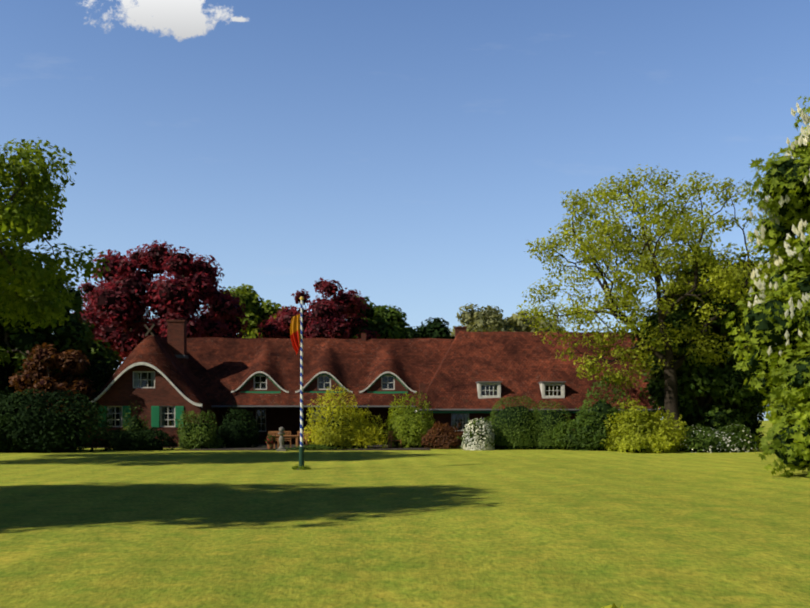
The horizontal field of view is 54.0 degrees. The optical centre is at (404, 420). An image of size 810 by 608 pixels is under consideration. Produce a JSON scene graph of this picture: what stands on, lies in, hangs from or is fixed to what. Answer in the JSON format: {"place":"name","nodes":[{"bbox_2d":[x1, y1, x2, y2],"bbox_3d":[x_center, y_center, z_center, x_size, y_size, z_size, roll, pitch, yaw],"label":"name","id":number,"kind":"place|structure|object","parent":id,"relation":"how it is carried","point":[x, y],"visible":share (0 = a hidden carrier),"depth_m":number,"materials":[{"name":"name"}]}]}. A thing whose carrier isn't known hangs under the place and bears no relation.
{"place":"outdoors","nodes":[
{"label":"outdoors","id":0,"kind":"place"},
{"bbox_2d":[0,421,809,607],"bbox_3d":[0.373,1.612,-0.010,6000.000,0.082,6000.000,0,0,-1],"label":"lawn","id":1,"kind":"structure","parent":0,"point":[430,528],"depth_m":11.63,"materials":[{"name":"green plant"}]},
{"bbox_2d":[0,313,75,392],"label":"tree","id":2,"kind":"object","parent":1,"relation":"on","point":[3,344],"visible":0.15,"depth_m":48.44,"materials":[{"name":"green plant"}]},
{"bbox_2d":[0,249,94,385],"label":"tree","id":3,"kind":"object","parent":1,"relation":"on","point":[71,333],"visible":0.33,"depth_m":48.47,"materials":[{"name":"green plant"}]},
{"bbox_2d":[8,343,98,412],"bbox_3d":[-20.349,-1.347,45.906,4.745,6.153,4.129,0,0,-1],"label":"tree","id":4,"kind":"object","parent":1,"relation":"on","point":[35,375],"visible":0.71,"depth_m":45.44,"materials":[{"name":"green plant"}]},
{"bbox_2d":[0,137,109,332],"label":"tree","id":5,"kind":"object","parent":1,"relation":"on","point":[27,210],"visible":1,"depth_m":29.21,"materials":[{"name":"green plant"}]},
{"bbox_2d":[0,386,113,452],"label":"dark bush","id":6,"kind":"object","parent":1,"relation":"on","point":[37,428],"visible":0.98,"depth_m":39.04,"materials":[{"name":"green plant"}]},
{"bbox_2d":[0,355,122,445],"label":"tree","id":7,"kind":"object","parent":1,"relation":"on","point":[12,372],"visible":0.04,"depth_m":48.62,"materials":[{"name":"green plant"}]},
{"bbox_2d":[52,319,121,391],"bbox_3d":[-24.063,-2.801,57.223,8.260,9.140,7.765,0,0,-1],"label":"tree","id":8,"kind":"object","parent":1,"relation":"on","point":[100,351],"visible":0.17,"depth_m":55.63,"materials":[{"name":"green plant"}]},
{"bbox_2d":[123,400,148,436],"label":"shrub","id":9,"kind":"object","parent":1,"relation":"on","point":[135,421],"visible":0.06,"depth_m":45.88,"materials":[{"name":"green plant"}]},
{"bbox_2d":[99,425,176,450],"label":"bush","id":10,"kind":"object","parent":1,"relation":"on","point":[129,440],"visible":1,"depth_m":41.87,"materials":[{"name":"green plant"}]},
{"bbox_2d":[78,240,249,362],"bbox_3d":[-20.586,-6.555,66.199,15.310,16.615,13.003,0,0,-1],"label":"copper beech tree","id":11,"kind":"object","parent":1,"relation":"on","point":[122,302],"visible":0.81,"depth_m":63.00,"materials":[{"name":"red plant"}]},
{"bbox_2d":[217,402,263,447],"bbox_3d":[-9.666,0.302,46.379,2.797,2.828,2.572,0,0,-1],"label":"yew bush","id":12,"kind":"object","parent":1,"relation":"on","point":[239,433],"visible":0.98,"depth_m":45.78,"materials":[{"name":"green plant"}]},
{"bbox_2d":[207,284,284,337],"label":"tree","id":13,"kind":"object","parent":1,"relation":"on","point":[256,312],"visible":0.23,"depth_m":75.41,"materials":[{"name":"green plant"}]},
{"bbox_2d":[276,427,286,450],"bbox_3d":[-6.369,0.982,41.043,0.480,1.260,0.480,0,0,-1],"label":"stone pedestal","id":14,"kind":"object","parent":1,"relation":"on","point":[281,433],"visible":1,"depth_m":40.94,"materials":[{"name":"stone"}]},
{"bbox_2d":[290,296,310,469],"bbox_3d":[-3.337,-1.170,25.713,0.665,5.665,0.615,0,0,20],"label":"flagpole","id":15,"kind":"object","parent":1,"relation":"on","point":[296,332],"visible":0.92,"depth_m":25.68,"materials":[{"name":"paint"}]},
{"bbox_2d":[255,277,380,338],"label":"copper beech tree","id":16,"kind":"object","parent":1,"relation":"on","point":[324,317],"visible":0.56,"depth_m":71.02,"materials":[{"name":"red plant"}]},
{"bbox_2d":[304,384,387,448],"bbox_3d":[-3.292,-0.150,44.949,4.768,3.801,3.586,0,0,-16],"label":"yellow shrub","id":17,"kind":"object","parent":1,"relation":"on","point":[340,430],"visible":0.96,"depth_m":44.12,"materials":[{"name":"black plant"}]},
{"bbox_2d":[86,337,655,446],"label":"house walls","id":18,"kind":"structure","parent":1,"relation":"on","point":[121,391],"depth_m":47.56,"materials":[{"name":"brown brick"}]},
{"bbox_2d":[144,324,154,335],"bbox_3d":[-15.461,-5.438,48.069,0.679,0.762,0.070,0,0,-1],"label":"gable finial","id":19,"kind":"object","parent":18,"relation":"attached to","point":[149,330],"visible":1,"depth_m":48.04,"materials":[{"name":"brown wood"}]},
{"bbox_2d":[231,371,288,392],"bbox_3d":[-9.244,-2.389,50.813,3.660,1.437,0.590,0,0,-1],"label":"dormer","id":20,"kind":"object","parent":18,"relation":"attached to","point":[259,382],"visible":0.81,"depth_m":50.70,"materials":[{"name":"brick"}]},
{"bbox_2d":[90,362,497,442],"bbox_3d":[-1.719,-0.945,52.405,34.720,4.915,11.100,0,0,-1],"label":"house joinery","id":21,"kind":"object","parent":18,"relation":"attached to","point":[136,382],"visible":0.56,"depth_m":47.04,"materials":[{"name":"white wood"}]},
{"bbox_2d":[166,320,466,400],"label":"chimneys","id":22,"kind":"object","parent":18,"relation":"on","point":[176,337],"visible":0.71,"depth_m":50.36,"materials":[{"name":"brick"}]},
{"bbox_2d":[295,371,352,392],"bbox_3d":[-5.175,-2.389,50.908,3.660,1.437,0.590,0,0,-1],"label":"dormer","id":23,"kind":"object","parent":18,"relation":"attached to","point":[320,382],"visible":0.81,"depth_m":50.80,"materials":[{"name":"brick"}]},
{"bbox_2d":[93,331,660,408],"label":"house roof","id":24,"kind":"structure","parent":18,"relation":"on","point":[450,373],"depth_m":51.16,"materials":[{"name":"red tile"}]},
{"bbox_2d":[175,355,662,417],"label":"gutters","id":25,"kind":"object","parent":24,"relation":"attached to","point":[186,357],"visible":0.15,"depth_m":49.66,"materials":[{"name":"grey"}]},
{"bbox_2d":[476,381,501,398],"bbox_3d":[5.128,-1.823,48.775,1.480,1.070,1.200,0,0,-1],"label":"dormer window","id":26,"kind":"structure","parent":24,"relation":"on","point":[489,386],"depth_m":48.29,"materials":[{"name":"white paint"}]},
{"bbox_2d":[538,381,565,397],"bbox_3d":[9.027,-1.823,48.867,1.480,1.070,1.200,0,0,-1],"label":"dormer window","id":27,"kind":"structure","parent":24,"relation":"on","point":[549,386],"depth_m":48.38,"materials":[{"name":"white paint"}]},
{"bbox_2d":[98,406,657,426],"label":"shutters","id":28,"kind":"object","parent":18,"relation":"attached to","point":[155,416],"visible":0.62,"depth_m":46.90,"materials":[{"name":"wood"}]},
{"bbox_2d":[359,371,416,393],"bbox_3d":[-1.096,-2.389,51.004,3.660,1.437,0.590,0,0,-1],"label":"dormer","id":29,"kind":"object","parent":18,"relation":"attached to","point":[387,382],"visible":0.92,"depth_m":50.89,"materials":[{"name":"brick"}]},
{"bbox_2d":[344,295,420,338],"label":"tree","id":30,"kind":"object","parent":1,"relation":"on","point":[388,323],"visible":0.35,"depth_m":74.90,"materials":[{"name":"green plant"}]},
{"bbox_2d":[383,391,435,447],"bbox_3d":[0.393,-0.013,46.612,3.499,3.504,3.632,0,0,-1],"label":"green bush","id":31,"kind":"object","parent":1,"relation":"on","point":[411,429],"visible":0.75,"depth_m":45.82,"materials":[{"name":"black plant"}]},
{"bbox_2d":[411,317,454,338],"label":"tree","id":32,"kind":"object","parent":1,"relation":"on","point":[437,327],"visible":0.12,"depth_m":80.26,"materials":[{"name":"green plant"}]},
{"bbox_2d":[457,417,495,449],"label":"white flowering bush","id":33,"kind":"object","parent":1,"relation":"on","point":[481,437],"visible":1,"depth_m":42.45,"materials":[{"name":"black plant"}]},
{"bbox_2d":[449,303,515,336],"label":"tree","id":34,"kind":"object","parent":1,"relation":"on","point":[488,319],"visible":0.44,"depth_m":88.73,"materials":[{"name":"green plant"}]},
{"bbox_2d":[488,396,541,449],"bbox_3d":[6.040,0.148,44.199,3.528,3.139,2.899,0,0,-1],"label":"clipped hedge","id":35,"kind":"object","parent":1,"relation":"on","point":[514,428],"visible":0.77,"depth_m":43.43,"materials":[{"name":"green plant"}]},
{"bbox_2d":[504,311,565,331],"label":"tree","id":36,"kind":"object","parent":1,"relation":"on","point":[520,326],"visible":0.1,"depth_m":90.64,"materials":[{"name":"green plant"}]},
{"bbox_2d":[532,400,573,449],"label":"clipped hedge","id":37,"kind":"object","parent":1,"relation":"on","point":[550,419],"visible":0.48,"depth_m":43.42,"materials":[{"name":"green plant"}]},
{"bbox_2d":[552,377,636,450],"bbox_3d":[10.175,-0.253,42.489,4.483,4.047,3.736,0,0,-1],"label":"olive bush","id":38,"kind":"object","parent":1,"relation":"on","point":[591,433],"visible":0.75,"depth_m":41.48,"materials":[{"name":"green plant"}]},
{"bbox_2d":[601,602,622,607],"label":"grass tuft","id":39,"kind":"object","parent":1,"relation":"on","point":[612,606],"visible":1,"depth_m":6.11,"materials":[{"name":"green plant"}]},
{"bbox_2d":[601,395,690,452],"bbox_3d":[12.411,0.251,40.328,4.739,3.021,3.860,0,0,-1],"label":"bright bush","id":40,"kind":"object","parent":1,"relation":"on","point":[647,433],"visible":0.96,"depth_m":39.68,"materials":[{"name":"yellow plant"}]},
{"bbox_2d":[517,164,784,450],"bbox_3d":[13.424,-5.895,42.288,15.227,15.498,11.516,0,0,-1],"label":"tree","id":41,"kind":"object","parent":1,"relation":"on","point":[642,250],"visible":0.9,"depth_m":41.48,"materials":[{"name":"green plant"}]},
{"bbox_2d":[630,250,776,435],"bbox_3d":[16.978,-4.010,45.231,8.478,11.470,6.725,0,0,-1],"label":"dark tree","id":42,"kind":"object","parent":1,"relation":"on","point":[697,385],"visible":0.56,"depth_m":43.55,"materials":[{"name":"green plant"}]},
{"bbox_2d":[676,420,759,452],"bbox_3d":[16.032,0.880,40.817,4.553,1.785,2.866,0,0,-1],"label":"bush","id":43,"kind":"object","parent":1,"relation":"on","point":[725,438],"visible":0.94,"depth_m":40.10,"materials":[{"name":"green plant"}]},
{"bbox_2d":[691,251,780,422],"bbox_3d":[20.830,-4.151,47.569,8.936,11.847,7.647,0,0,-1],"label":"dark tree","id":44,"kind":"object","parent":1,"relation":"on","point":[753,264],"visible":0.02,"depth_m":46.16,"materials":[{"name":"green plant"}]},
{"bbox_2d":[708,393,766,447],"bbox_3d":[18.491,-0.700,46.007,4.684,4.956,3.329,0,0,-1],"label":"dark bush","id":45,"kind":"object","parent":1,"relation":"on","point":[754,426],"visible":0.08,"depth_m":45.16,"materials":[{"name":"green plant"}]},
{"bbox_2d":[726,96,809,478],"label":"chestnut tree","id":46,"kind":"object","parent":1,"relation":"on","point":[776,329],"visible":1,"depth_m":22.45,"materials":[{"name":"green plant"}]},
{"bbox_2d":[0,0,809,420],"label":"sky","id":47,"kind":"structure","parent":0,"point":[408,155],"materials":[{"name":"blue"}]},
{"bbox_2d":[83,444,761,450],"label":"terrace","id":48,"kind":"structure","parent":0,"point":[259,448],"depth_m":44.06,"materials":[{"name":"stone"}]},
{"bbox_2d":[176,410,225,448],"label":"round bush","id":49,"kind":"object","parent":48,"relation":"on","point":[196,435],"visible":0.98,"depth_m":44.10,"materials":[{"name":"green plant"}]},
{"bbox_2d":[264,434,275,448],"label":"terrace pots","id":50,"kind":"object","parent":48,"relation":"on","point":[270,440],"visible":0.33,"depth_m":43.27,"materials":[{"name":"ceramic"}]},
{"bbox_2d":[235,443,357,449],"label":"flower bush row","id":51,"kind":"object","parent":48,"relation":"on","point":[316,447],"visible":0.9,"depth_m":42.33,"materials":[{"name":"green plant"}]},
{"bbox_2d":[267,431,401,448],"bbox_3d":[-3.949,1.107,44.677,7.626,0.960,1.874,0,0,-4],"label":"garden bench","id":52,"kind":"object","parent":48,"relation":"on","point":[290,436],"visible":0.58,"depth_m":45.21,"materials":[{"name":"brown wood"}]},
{"bbox_2d":[421,421,462,448],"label":"red brown bush","id":53,"kind":"object","parent":48,"relation":"on","point":[438,438],"visible":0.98,"depth_m":44.18,"materials":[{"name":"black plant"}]}
]}

